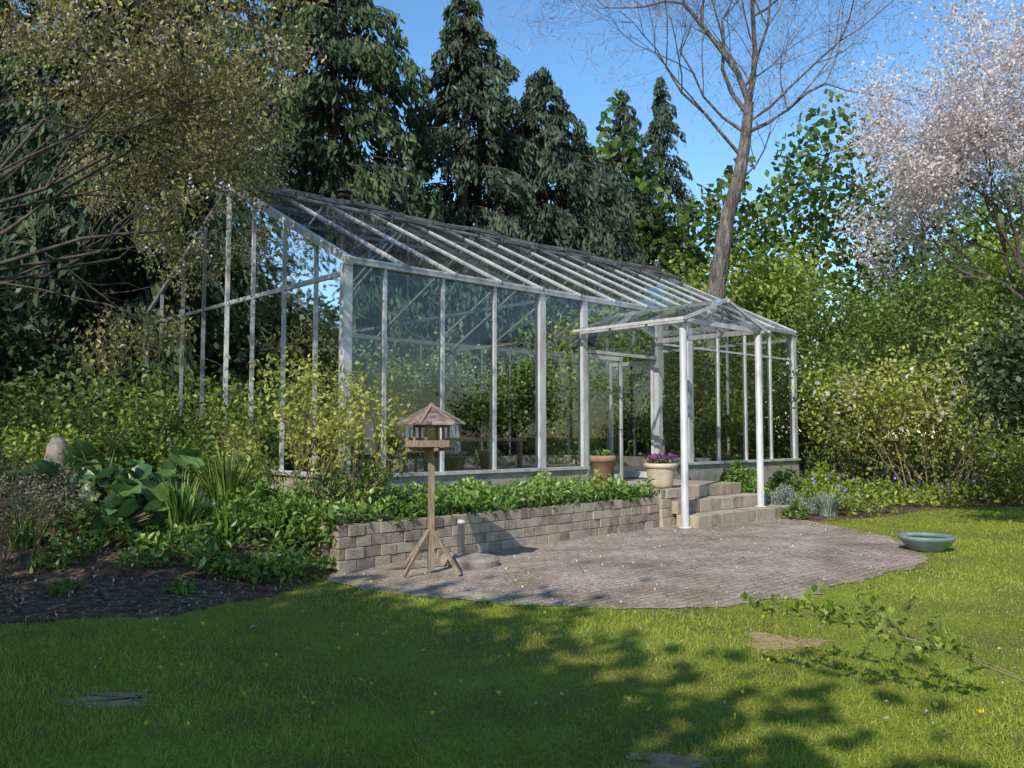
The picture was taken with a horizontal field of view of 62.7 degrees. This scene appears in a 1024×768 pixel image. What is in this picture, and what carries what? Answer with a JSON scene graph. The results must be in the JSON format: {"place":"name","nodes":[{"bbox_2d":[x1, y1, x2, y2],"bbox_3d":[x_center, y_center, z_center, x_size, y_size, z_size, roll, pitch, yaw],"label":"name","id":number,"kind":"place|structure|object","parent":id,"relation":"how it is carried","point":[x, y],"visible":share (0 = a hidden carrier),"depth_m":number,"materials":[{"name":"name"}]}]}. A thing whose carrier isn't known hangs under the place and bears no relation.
{"place":"outdoors","nodes":[
{"label":"outdoors","id":0,"kind":"place"},
{"bbox_2d":[137,349,197,404],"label":"shrub","id":1,"kind":"object","parent":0,"point":[167,380],"visible":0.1,"depth_m":16.58,"materials":[{"name":"plant"}]},
{"bbox_2d":[334,498,625,524],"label":"raised bed soil","id":2,"kind":"structure","parent":0,"point":[466,511],"depth_m":11.21,"materials":[{"name":"brown soil"}]},
{"bbox_2d":[188,338,406,500],"bbox_3d":[-2.761,0.564,10.826,2.936,2.242,1.834,0,-3,0],"label":"flowering shrub","id":3,"kind":"object","parent":2,"relation":"on","point":[305,378],"visible":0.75,"depth_m":10.73,"materials":[{"name":"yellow plant"}]},
{"bbox_2d":[213,379,416,513],"bbox_3d":[-2.266,0.875,10.059,2.179,1.856,1.768,-2,-4,27],"label":"flowering shrub","id":4,"kind":"object","parent":2,"relation":"on","point":[324,430],"visible":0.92,"depth_m":10.02,"materials":[{"name":"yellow plant"}]},
{"bbox_2d":[282,446,410,502],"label":"leafy shrub","id":5,"kind":"object","parent":2,"relation":"on","point":[341,492],"visible":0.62,"depth_m":10.46,"materials":[{"name":"green plant"}]},
{"bbox_2d":[277,469,659,528],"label":"ground cover","id":6,"kind":"object","parent":2,"relation":"on","point":[473,494],"visible":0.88,"depth_m":11.31,"materials":[{"name":"green plant"}]},
{"bbox_2d":[590,449,615,485],"bbox_3d":[1.549,1.485,14.311,0.450,0.768,0.450,0,-3,0],"label":"flower pot","id":7,"kind":"object","parent":2,"relation":"on","point":[603,464],"visible":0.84,"depth_m":14.15,"materials":[{"name":"ceramic"}]},
{"bbox_2d":[0,438,1023,767],"bbox_3d":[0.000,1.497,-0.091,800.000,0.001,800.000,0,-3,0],"label":"ground","id":8,"kind":"structure","parent":0,"point":[462,686],"depth_m":5.25,"materials":[{"name":"green plant"}]},
{"bbox_2d":[0,0,89,334],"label":"conifer tree","id":9,"kind":"object","parent":8,"relation":"on","point":[13,145],"visible":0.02,"depth_m":24.81,"materials":[{"name":"green plant"}]},
{"bbox_2d":[0,279,119,487],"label":"shrub","id":10,"kind":"object","parent":8,"relation":"on","point":[11,349],"visible":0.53,"depth_m":15.79,"materials":[{"name":"green plant"}]},
{"bbox_2d":[53,691,148,710],"bbox_3d":[-2.323,1.785,4.721,0.521,0.001,0.386,2,-4,-26],"label":"soil patch","id":11,"kind":"object","parent":8,"relation":"on","point":[115,696],"visible":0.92,"depth_m":4.76,"materials":[{"name":"brown soil"}]},
{"bbox_2d":[0,0,254,491],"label":"conifer tree","id":12,"kind":"object","parent":8,"relation":"on","point":[44,227],"visible":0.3,"depth_m":18.03,"materials":[{"name":"green plant"}]},
{"bbox_2d":[0,492,334,624],"bbox_3d":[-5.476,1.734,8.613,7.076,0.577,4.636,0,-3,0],"label":"bark mulch","id":13,"kind":"object","parent":8,"relation":"on","point":[112,580],"visible":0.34,"depth_m":7.76,"materials":[{"name":"brown wood"}]},
{"bbox_2d":[0,508,54,550],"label":"iris clump","id":14,"kind":"object","parent":13,"relation":"on","point":[21,541],"visible":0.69,"depth_m":8.54,"materials":[{"name":"green plant"}]},
{"bbox_2d":[0,440,71,526],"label":"twiggy shrub","id":15,"kind":"object","parent":13,"relation":"on","point":[9,473],"visible":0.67,"depth_m":8.93,"materials":[{"name":"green plant"}]},
{"bbox_2d":[0,414,98,512],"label":"garden shrub","id":16,"kind":"object","parent":13,"relation":"on","point":[41,445],"visible":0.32,"depth_m":10.90,"materials":[{"name":"green plant"}]},
{"bbox_2d":[37,435,68,520],"bbox_3d":[-5.400,1.132,9.950,0.380,1.050,0.380,0,-3,0],"label":"standing stone","id":17,"kind":"object","parent":13,"relation":"on","point":[56,444],"visible":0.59,"depth_m":9.88,"materials":[{"name":"grey stone"}]},
{"bbox_2d":[0,389,109,491],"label":"garden shrub","id":18,"kind":"object","parent":13,"relation":"on","point":[64,419],"visible":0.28,"depth_m":11.87,"materials":[{"name":"green plant"}]},
{"bbox_2d":[0,454,112,573],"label":"twiggy shrub","id":19,"kind":"object","parent":13,"relation":"on","point":[33,496],"visible":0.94,"depth_m":8.12,"materials":[{"name":"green plant"}]},
{"bbox_2d":[7,449,120,520],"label":"rhubarb plant","id":20,"kind":"object","parent":13,"relation":"on","point":[42,466],"visible":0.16,"depth_m":9.52,"materials":[{"name":"green plant"}]},
{"bbox_2d":[0,359,152,494],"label":"garden shrub","id":21,"kind":"object","parent":13,"relation":"on","point":[37,404],"visible":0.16,"depth_m":13.50,"materials":[{"name":"green plant"}]},
{"bbox_2d":[16,437,155,513],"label":"rhubarb plant","id":22,"kind":"object","parent":13,"relation":"on","point":[101,468],"visible":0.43,"depth_m":9.23,"materials":[{"name":"green plant"}]},
{"bbox_2d":[0,345,207,446],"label":"garden shrub","id":23,"kind":"object","parent":13,"relation":"on","point":[109,396],"visible":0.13,"depth_m":15.20,"materials":[{"name":"green plant"}]},
{"bbox_2d":[17,409,201,472],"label":"garden shrub","id":24,"kind":"object","parent":13,"relation":"on","point":[135,444],"visible":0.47,"depth_m":11.38,"materials":[{"name":"green plant"}]},
{"bbox_2d":[61,475,170,535],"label":"rhubarb plant","id":25,"kind":"object","parent":13,"relation":"on","point":[149,507],"visible":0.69,"depth_m":8.82,"materials":[{"name":"green plant"}]},
{"bbox_2d":[11,387,235,475],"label":"garden shrub","id":26,"kind":"object","parent":13,"relation":"on","point":[131,412],"visible":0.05,"depth_m":12.72,"materials":[{"name":"green plant"}]},
{"bbox_2d":[111,541,170,568],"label":"plant","id":27,"kind":"object","parent":13,"relation":"on","point":[141,558],"visible":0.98,"depth_m":8.13,"materials":[{"name":"green plant"}]},
{"bbox_2d":[108,446,217,511],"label":"rhubarb plant","id":28,"kind":"object","parent":13,"relation":"on","point":[174,463],"visible":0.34,"depth_m":9.64,"materials":[{"name":"green plant"}]},
{"bbox_2d":[0,0,328,490],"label":"cherry tree","id":29,"kind":"object","parent":13,"relation":"on","point":[221,153],"visible":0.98,"depth_m":10.86,"materials":[{"name":"green plant"}]},
{"bbox_2d":[141,468,218,536],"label":"iris clump","id":30,"kind":"object","parent":13,"relation":"on","point":[188,502],"visible":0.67,"depth_m":9.01,"materials":[{"name":"green plant"}]},
{"bbox_2d":[27,477,336,589],"bbox_3d":[-3.274,1.565,9.671,2.752,1.039,3.574,0,-3,0],"label":"bed ground cover","id":31,"kind":"object","parent":13,"relation":"on","point":[209,551],"visible":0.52,"depth_m":8.53,"materials":[{"name":"green plant"}]},
{"bbox_2d":[115,412,268,490],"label":"garden shrub","id":32,"kind":"object","parent":13,"relation":"on","point":[196,442],"visible":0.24,"depth_m":11.50,"materials":[{"name":"green plant"}]},
{"bbox_2d":[118,375,278,491],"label":"garden shrub","id":33,"kind":"object","parent":13,"relation":"on","point":[218,419],"visible":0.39,"depth_m":13.39,"materials":[{"name":"green plant"}]},
{"bbox_2d":[142,436,282,489],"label":"garden shrub","id":34,"kind":"object","parent":13,"relation":"on","point":[159,465],"visible":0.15,"depth_m":11.19,"materials":[{"name":"green plant"}]},
{"bbox_2d":[180,442,270,502],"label":"iris clump","id":35,"kind":"object","parent":13,"relation":"on","point":[226,476],"visible":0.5,"depth_m":9.53,"materials":[{"name":"green plant"}]},
{"bbox_2d":[200,498,253,546],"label":"iris clump","id":36,"kind":"object","parent":13,"relation":"on","point":[229,532],"visible":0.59,"depth_m":8.82,"materials":[{"name":"green plant"}]},
{"bbox_2d":[198,478,322,530],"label":"perennial plant","id":37,"kind":"object","parent":13,"relation":"on","point":[258,492],"visible":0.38,"depth_m":9.52,"materials":[{"name":"green plant"}]},
{"bbox_2d":[280,507,336,545],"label":"perennial plant","id":38,"kind":"object","parent":13,"relation":"on","point":[320,521],"visible":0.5,"depth_m":9.25,"materials":[{"name":"green plant"}]},
{"bbox_2d":[12,0,353,290],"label":"conifer tree","id":39,"kind":"object","parent":8,"relation":"on","point":[243,35],"visible":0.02,"depth_m":26.29,"materials":[{"name":"green plant"}]},
{"bbox_2d":[201,0,516,469],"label":"conifer tree","id":40,"kind":"object","parent":8,"relation":"on","point":[319,102],"visible":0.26,"depth_m":26.65,"materials":[{"name":"green plant"}]},
{"bbox_2d":[351,327,470,458],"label":"garden shrub","id":41,"kind":"object","parent":8,"relation":"on","point":[390,358],"visible":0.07,"depth_m":22.75,"materials":[{"name":"green plant"}]},
{"bbox_2d":[355,326,490,456],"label":"garden shrub","id":42,"kind":"object","parent":8,"relation":"on","point":[427,359],"visible":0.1,"depth_m":25.19,"materials":[{"name":"green plant"}]},
{"bbox_2d":[142,178,800,528],"bbox_3d":[0.355,-0.705,18.444,12.980,6.680,10.550,3,-5,-43],"label":"greenhouse","id":43,"kind":"object","parent":8,"relation":"on","point":[283,281],"visible":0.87,"depth_m":15.14,"materials":[{"name":"glass"}]},
{"bbox_2d":[160,269,181,411],"label":"window pane","id":44,"kind":"structure","parent":43,"relation":"in","point":[169,290],"depth_m":16.85,"materials":[{"name":"clear glass"}]},
{"bbox_2d":[181,232,202,431],"label":"window pane","id":45,"kind":"structure","parent":43,"relation":"in","point":[189,381],"depth_m":16.06,"materials":[{"name":"clear glass"}]},
{"bbox_2d":[202,196,226,440],"label":"window pane","id":46,"kind":"structure","parent":43,"relation":"in","point":[213,344],"depth_m":15.39,"materials":[{"name":"clear glass"}]},
{"bbox_2d":[226,192,251,446],"label":"window pane","id":47,"kind":"structure","parent":43,"relation":"in","point":[240,234],"depth_m":14.65,"materials":[{"name":"clear glass"}]},
{"bbox_2d":[251,209,282,470],"label":"window pane","id":48,"kind":"structure","parent":43,"relation":"in","point":[268,249],"depth_m":13.85,"materials":[{"name":"clear glass"}]},
{"bbox_2d":[282,226,313,472],"label":"window pane","id":49,"kind":"structure","parent":43,"relation":"in","point":[299,258],"depth_m":13.10,"materials":[{"name":"clear glass"}]},
{"bbox_2d":[314,245,342,472],"label":"window pane","id":50,"kind":"structure","parent":43,"relation":"in","point":[328,291],"depth_m":12.43,"materials":[{"name":"clear glass"}]},
{"bbox_2d":[263,354,422,434],"bbox_3d":[-2.672,0.563,13.817,2.540,2.308,1.524,0,-3,0],"label":"plant pot","id":51,"kind":"object","parent":43,"relation":"on","point":[391,383],"visible":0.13,"depth_m":13.55,"materials":[{"name":"plant"}]},
{"bbox_2d":[359,415,402,472],"bbox_3d":[-2.216,1.136,14.184,0.550,1.212,0.620,2,-4,-33],"label":"garden chair","id":52,"kind":"object","parent":43,"relation":"on","point":[370,426],"visible":0.38,"depth_m":14.06,"materials":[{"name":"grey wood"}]},
{"bbox_2d":[351,365,427,471],"bbox_3d":[-3.198,0.820,20.485,2.934,2.604,1.362,1,-4,-21],"label":"plant pot","id":53,"kind":"object","parent":43,"relation":"on","point":[389,455],"visible":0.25,"depth_m":20.52,"materials":[{"name":"plant"}]},
{"bbox_2d":[404,364,488,470],"bbox_3d":[-1.542,0.774,19.378,2.032,2.560,1.802,0,-3,0],"label":"plant pot","id":54,"kind":"object","parent":43,"relation":"on","point":[451,464],"visible":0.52,"depth_m":19.28,"materials":[{"name":"ceramic"}]},
{"bbox_2d":[398,438,525,471],"bbox_3d":[-0.863,1.384,15.145,2.300,0.830,0.850,3,-5,-43],"label":"wooden table","id":55,"kind":"object","parent":43,"relation":"on","point":[519,454],"visible":0.36,"depth_m":14.86,"materials":[{"name":"brown wood"}]},
{"bbox_2d":[447,380,524,468],"bbox_3d":[-0.748,1.056,22.216,2.162,2.341,1.515,0,-3,0],"label":"plant pot","id":56,"kind":"object","parent":43,"relation":"on","point":[482,409],"visible":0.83,"depth_m":22.07,"materials":[{"name":"ceramic"}]},
{"bbox_2d":[561,343,578,453],"label":"window pane","id":57,"kind":"structure","parent":43,"relation":"in","point":[573,349],"depth_m":26.18,"materials":[{"name":"clear glass"}]},
{"bbox_2d":[588,335,603,454],"label":"window pane","id":58,"kind":"structure","parent":43,"relation":"in","point":[593,341],"depth_m":25.47,"materials":[{"name":"clear glass"}]},
{"bbox_2d":[588,354,654,479],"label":"double door","id":59,"kind":"structure","parent":43,"relation":"in","point":[641,474],"depth_m":16.90,"materials":[{"name":"metal"}]},
{"bbox_2d":[624,388,679,449],"bbox_3d":[3.376,1.072,19.256,1.635,1.950,1.563,3,-5,-40],"label":"plant pot","id":60,"kind":"object","parent":43,"relation":"on","point":[668,412],"visible":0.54,"depth_m":19.18,"materials":[{"name":"plant"}]},
{"bbox_2d":[677,398,748,460],"bbox_3d":[4.989,1.219,20.181,2.052,1.770,1.227,3,-4,-37],"label":"potted tree","id":61,"kind":"object","parent":43,"relation":"on","point":[729,427],"visible":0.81,"depth_m":20.17,"materials":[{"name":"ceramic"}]},
{"bbox_2d":[391,353,577,456],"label":"garden shrub","id":62,"kind":"object","parent":8,"relation":"on","point":[513,415],"visible":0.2,"depth_m":24.91,"materials":[{"name":"green plant"}]},
{"bbox_2d":[352,0,650,463],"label":"conifer tree","id":63,"kind":"object","parent":8,"relation":"on","point":[483,103],"visible":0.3,"depth_m":30.37,"materials":[{"name":"green plant"}]},
{"bbox_2d":[18,88,1023,466],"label":"woodland","id":64,"kind":"object","parent":8,"relation":"on","point":[764,200],"visible":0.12,"depth_m":39.66,"materials":[{"name":"green plant"}]},
{"bbox_2d":[395,66,676,455],"bbox_3d":[1.576,-3.599,31.336,14.982,17.629,12.934,-1,-4,21],"label":"conifer tree","id":65,"kind":"object","parent":8,"relation":"on","point":[554,137],"visible":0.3,"depth_m":30.50,"materials":[{"name":"green plant"}]},
{"bbox_2d":[570,90,699,456],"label":"conifer tree","id":66,"kind":"object","parent":8,"relation":"on","point":[646,214],"visible":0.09,"depth_m":40.36,"materials":[{"name":"green plant"}]},
{"bbox_2d":[626,751,733,767],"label":"soil patch","id":67,"kind":"object","parent":8,"relation":"on","point":[671,761],"visible":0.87,"depth_m":3.87,"materials":[{"name":"brown soil"}]},
{"bbox_2d":[627,77,778,458],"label":"conifer tree","id":68,"kind":"object","parent":8,"relation":"on","point":[661,127],"visible":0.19,"depth_m":42.33,"materials":[{"name":"green plant"}]},
{"bbox_2d":[716,454,767,503],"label":"perennial plant","id":69,"kind":"object","parent":8,"relation":"on","point":[747,481],"visible":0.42,"depth_m":16.32,"materials":[{"name":"green plant"}]},
{"bbox_2d":[744,631,835,650],"bbox_3d":[1.947,1.865,6.042,0.619,0.001,0.592,-2,-4,33],"label":"soil patch","id":70,"kind":"object","parent":8,"relation":"on","point":[761,641],"visible":0.9,"depth_m":6.09,"materials":[{"name":"brown soil"}]},
{"bbox_2d":[741,580,1023,682],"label":"rose branch","id":71,"kind":"object","parent":8,"relation":"on","point":[829,610],"visible":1,"depth_m":4.84,"materials":[{"name":"green plant"}]},
{"bbox_2d":[782,466,1023,520],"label":"soil bed","id":72,"kind":"object","parent":8,"relation":"on","point":[907,507],"visible":0.11,"depth_m":17.84,"materials":[{"name":"soil"}]},
{"bbox_2d":[463,347,635,463],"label":"garden shrub","id":73,"kind":"object","parent":72,"relation":"on","point":[530,388],"visible":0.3,"depth_m":25.72,"materials":[{"name":"green plant"}]},
{"bbox_2d":[459,271,741,458],"bbox_3d":[2.459,-0.229,28.064,10.508,7.133,7.787,-1,-4,21],"label":"broadleaf tree","id":74,"kind":"object","parent":72,"relation":"on","point":[640,336],"visible":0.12,"depth_m":26.07,"materials":[{"name":"green plant"}]},
{"bbox_2d":[531,310,750,465],"bbox_3d":[3.472,0.616,26.029,7.898,5.042,5.991,2,-4,-25],"label":"garden shrub","id":75,"kind":"object","parent":72,"relation":"on","point":[594,392],"visible":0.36,"depth_m":24.52,"materials":[{"name":"green plant"}]},
{"bbox_2d":[526,253,772,455],"bbox_3d":[4.751,-0.706,31.090,9.597,8.476,10.045,-1,-4,20],"label":"broadleaf tree","id":76,"kind":"object","parent":72,"relation":"on","point":[628,310],"visible":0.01,"depth_m":30.31,"materials":[{"name":"green plant"}]},
{"bbox_2d":[604,341,818,458],"bbox_3d":[5.660,0.927,24.424,6.265,4.224,4.517,-3,-5,40],"label":"garden shrub","id":77,"kind":"object","parent":72,"relation":"on","point":[698,392],"visible":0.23,"depth_m":23.95,"materials":[{"name":"green plant"}]},
{"bbox_2d":[631,215,863,458],"bbox_3d":[8.964,-1.356,32.556,8.717,9.916,10.888,0,-3,0],"label":"broadleaf tree","id":78,"kind":"object","parent":72,"relation":"on","point":[745,284],"visible":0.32,"depth_m":30.43,"materials":[{"name":"green plant"}]},
{"bbox_2d":[479,0,1017,455],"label":"bare tree","id":79,"kind":"object","parent":72,"relation":"on","point":[716,283],"visible":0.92,"depth_m":26.94,"materials":[{"name":"brown plant"}]},
{"bbox_2d":[679,377,846,482],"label":"garden shrub","id":80,"kind":"object","parent":72,"relation":"on","point":[740,441],"visible":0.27,"depth_m":22.48,"materials":[{"name":"green plant"}]},
{"bbox_2d":[766,465,808,500],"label":"perennial plant","id":81,"kind":"object","parent":72,"relation":"on","point":[775,481],"visible":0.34,"depth_m":18.31,"materials":[{"name":"green plant"}]},
{"bbox_2d":[766,482,817,513],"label":"lavender bush","id":82,"kind":"object","parent":72,"relation":"on","point":[780,497],"visible":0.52,"depth_m":15.73,"materials":[{"name":"plant"}]},
{"bbox_2d":[679,251,965,485],"bbox_3d":[9.110,-0.284,25.275,7.592,6.750,9.164,-1,-4,16],"label":"garden shrub","id":83,"kind":"object","parent":72,"relation":"on","point":[817,306],"visible":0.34,"depth_m":22.74,"materials":[{"name":"green plant"}]},
{"bbox_2d":[805,489,849,516],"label":"grass clump","id":84,"kind":"object","parent":72,"relation":"on","point":[826,507],"visible":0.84,"depth_m":15.52,"materials":[{"name":"plant"}]},
{"bbox_2d":[719,319,942,490],"bbox_3d":[7.856,0.554,22.454,4.992,4.732,6.318,2,-4,-32],"label":"garden shrub","id":85,"kind":"object","parent":72,"relation":"on","point":[777,400],"visible":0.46,"depth_m":22.07,"materials":[{"name":"green plant"}]},
{"bbox_2d":[800,460,863,498],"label":"perennial plant","id":86,"kind":"object","parent":72,"relation":"on","point":[821,475],"visible":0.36,"depth_m":19.25,"materials":[{"name":"green plant"}]},
{"bbox_2d":[762,351,991,493],"bbox_3d":[8.800,1.011,20.892,5.156,3.630,5.166,0,-3,0],"label":"garden shrub","id":87,"kind":"object","parent":72,"relation":"on","point":[848,418],"visible":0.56,"depth_m":20.30,"materials":[{"name":"green plant"}]},
{"bbox_2d":[772,263,1023,494],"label":"garden shrub","id":88,"kind":"object","parent":72,"relation":"on","point":[939,314],"visible":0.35,"depth_m":21.17,"materials":[{"name":"green plant"}]},
{"bbox_2d":[783,235,1022,476],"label":"broadleaf tree","id":89,"kind":"object","parent":72,"relation":"on","point":[915,286],"visible":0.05,"depth_m":29.61,"materials":[{"name":"green plant"}]},
{"bbox_2d":[788,338,1022,503],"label":"garden shrub","id":90,"kind":"object","parent":72,"relation":"on","point":[866,393],"visible":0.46,"depth_m":19.86,"materials":[{"name":"green plant"}]},
{"bbox_2d":[805,348,1023,504],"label":"white flowering shrub","id":91,"kind":"object","parent":72,"relation":"on","point":[941,410],"visible":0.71,"depth_m":18.75,"materials":[{"name":"yellow plant"}]},
{"bbox_2d":[807,476,1023,516],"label":"border plants","id":92,"kind":"object","parent":72,"relation":"on","point":[894,493],"visible":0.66,"depth_m":17.71,"materials":[{"name":"green plant"}]},
{"bbox_2d":[814,0,1023,304],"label":"blossom tree","id":93,"kind":"object","parent":72,"relation":"on","point":[974,131],"visible":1,"depth_m":21.52,"materials":[{"name":"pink plant"}]},
{"bbox_2d":[826,251,1023,497],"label":"garden shrub","id":94,"kind":"object","parent":72,"relation":"on","point":[897,330],"visible":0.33,"depth_m":21.98,"materials":[{"name":"green plant"}]},
{"bbox_2d":[912,198,1023,478],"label":"broadleaf tree","id":95,"kind":"object","parent":72,"relation":"on","point":[986,260],"visible":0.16,"depth_m":29.12,"materials":[{"name":"green plant"}]},
{"bbox_2d":[921,309,1022,498],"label":"garden shrub","id":96,"kind":"object","parent":72,"relation":"on","point":[962,337],"visible":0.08,"depth_m":19.22,"materials":[{"name":"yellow plant"}]},
{"bbox_2d":[927,414,1023,504],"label":"garden shrub","id":97,"kind":"object","parent":72,"relation":"on","point":[1012,463],"visible":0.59,"depth_m":18.30,"materials":[{"name":"green plant"}]},
{"bbox_2d":[921,287,1023,461],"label":"tree","id":98,"kind":"object","parent":8,"relation":"on","point":[999,362],"visible":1,"depth_m":13.46,"materials":[{"name":"green plant"}]},
{"bbox_2d":[12,0,1023,437],"label":"sky","id":99,"kind":"structure","parent":0,"point":[707,155],"materials":[{"name":"blue"}]},
{"bbox_2d":[327,517,928,608],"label":"patio","id":100,"kind":"structure","parent":0,"point":[595,588],"depth_m":9.40,"materials":[{"name":"grey stone"}]},
{"bbox_2d":[397,402,465,576],"bbox_3d":[-0.880,1.119,9.149,0.767,1.842,0.697,1,-4,-17],"label":"bird feeder","id":101,"kind":"object","parent":100,"relation":"on","point":[431,415],"visible":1,"depth_m":9.07,"materials":[{"name":"brown wood"}]},
{"bbox_2d":[283,496,659,571],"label":"retaining wall","id":102,"kind":"structure","parent":100,"relation":"on","point":[365,545],"depth_m":10.84,"materials":[{"name":"stone"}]},
{"bbox_2d":[447,553,498,568],"bbox_3d":[-0.450,2.031,9.645,0.600,0.100,0.600,0,-3,0],"label":"round stone","id":103,"kind":"object","parent":100,"relation":"on","point":[474,561],"visible":0.9,"depth_m":9.43,"materials":[{"name":"grey stone"}]},
{"bbox_2d":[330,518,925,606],"bbox_3d":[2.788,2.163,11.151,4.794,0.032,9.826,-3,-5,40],"label":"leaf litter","id":104,"kind":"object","parent":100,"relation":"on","point":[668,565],"visible":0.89,"depth_m":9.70,"materials":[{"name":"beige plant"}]},
{"bbox_2d":[621,480,789,528],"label":"stone steps","id":105,"kind":"structure","parent":100,"relation":"on","point":[720,503],"depth_m":14.44,"materials":[{"name":"beige stone"}]},
{"bbox_2d":[644,453,677,487],"bbox_3d":[2.516,1.453,14.187,0.577,0.584,0.570,0,-3,0],"label":"flower pot","id":106,"kind":"object","parent":105,"relation":"on","point":[660,469],"visible":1,"depth_m":14.00,"materials":[{"name":"beige ceramic"}]},
{"bbox_2d":[897,532,956,552],"bbox_3d":[5.380,2.061,10.895,0.693,0.194,0.693,0,-3,0],"label":"bird bath","id":107,"kind":"object","parent":100,"relation":"on","point":[925,542],"visible":0.99,"depth_m":10.70,"materials":[{"name":"teal ceramic"}]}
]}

